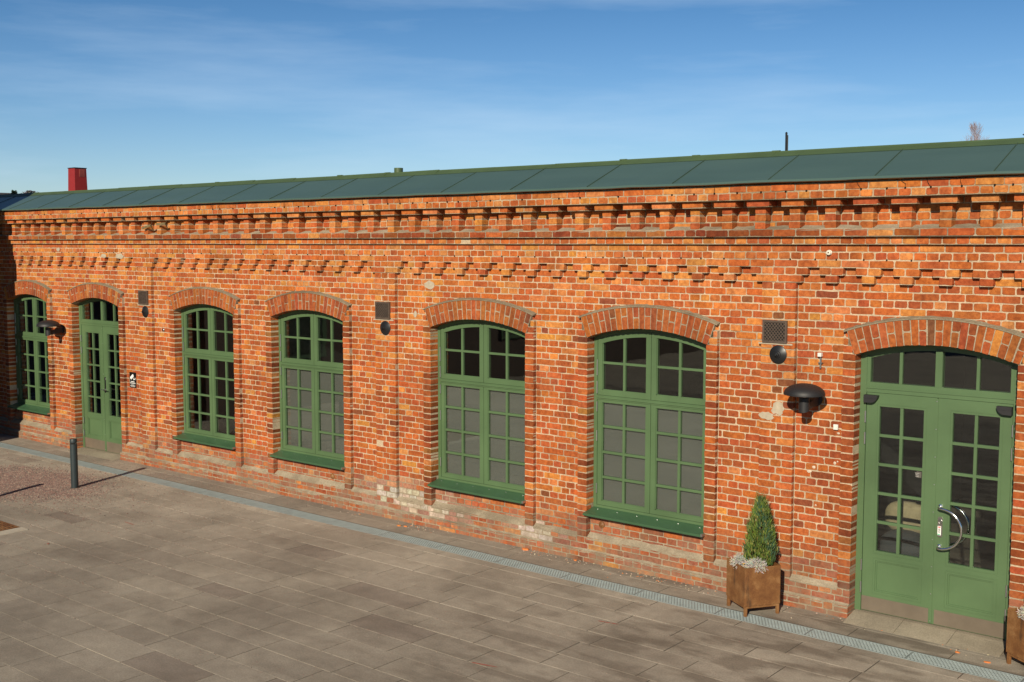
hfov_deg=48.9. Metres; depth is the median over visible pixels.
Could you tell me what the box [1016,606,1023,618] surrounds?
cushion bush
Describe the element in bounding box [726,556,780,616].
planter
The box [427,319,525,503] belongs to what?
window
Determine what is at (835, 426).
junction box
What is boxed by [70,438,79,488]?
bollard
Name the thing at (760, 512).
shrub
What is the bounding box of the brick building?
[0,132,1023,656]
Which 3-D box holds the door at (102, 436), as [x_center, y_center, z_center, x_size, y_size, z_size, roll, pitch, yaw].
[-7.541,0.648,20.505,1.557,2.910,0.430,4,6,39]
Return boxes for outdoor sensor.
[817,352,822,367]
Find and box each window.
[7,294,50,414]
[173,304,235,449]
[270,310,345,469]
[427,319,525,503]
[583,329,705,536]
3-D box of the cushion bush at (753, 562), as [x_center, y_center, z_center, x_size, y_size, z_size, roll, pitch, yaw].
[2.538,2.332,11.694,0.251,0.201,0.250,4,6,39]
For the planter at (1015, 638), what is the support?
on the paving
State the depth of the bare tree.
48.81 m
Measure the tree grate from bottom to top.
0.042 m
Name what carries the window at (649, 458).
in the brick building
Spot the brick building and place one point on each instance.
(602, 362)
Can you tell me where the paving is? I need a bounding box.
[0,433,1023,681]
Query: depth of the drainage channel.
12.75 m
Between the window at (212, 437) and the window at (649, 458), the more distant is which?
the window at (212, 437)
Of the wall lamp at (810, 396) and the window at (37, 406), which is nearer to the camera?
the wall lamp at (810, 396)
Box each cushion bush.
[729,552,747,568]
[745,556,766,573]
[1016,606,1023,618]
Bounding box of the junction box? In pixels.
[833,424,837,429]
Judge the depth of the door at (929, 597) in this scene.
11.11 m
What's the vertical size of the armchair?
0.971 m
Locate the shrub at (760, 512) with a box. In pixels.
[742,489,778,565]
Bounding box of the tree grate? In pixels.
[0,521,27,535]
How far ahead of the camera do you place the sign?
19.79 m
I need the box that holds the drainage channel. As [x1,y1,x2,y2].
[0,442,1023,681]
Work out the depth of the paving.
11.79 m
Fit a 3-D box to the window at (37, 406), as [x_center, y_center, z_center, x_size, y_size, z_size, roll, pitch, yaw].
[-9.400,0.211,22.071,1.575,2.311,0.310,4,6,39]
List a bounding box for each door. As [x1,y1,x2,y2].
[68,298,121,460]
[843,345,1017,656]
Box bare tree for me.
[966,121,989,140]
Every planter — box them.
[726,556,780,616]
[1006,607,1023,663]
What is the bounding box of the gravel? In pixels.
[0,442,966,680]
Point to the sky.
(130, 93)
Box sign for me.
[129,372,135,387]
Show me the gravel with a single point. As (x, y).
(54, 479)
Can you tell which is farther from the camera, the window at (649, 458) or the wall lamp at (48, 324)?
the wall lamp at (48, 324)
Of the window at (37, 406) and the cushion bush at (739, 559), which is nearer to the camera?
the cushion bush at (739, 559)
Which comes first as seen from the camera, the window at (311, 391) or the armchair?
the armchair
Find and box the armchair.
[877,501,920,556]
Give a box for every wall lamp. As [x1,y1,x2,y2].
[36,320,64,335]
[783,383,824,412]
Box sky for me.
[0,0,1023,193]
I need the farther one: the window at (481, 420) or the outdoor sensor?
the window at (481, 420)

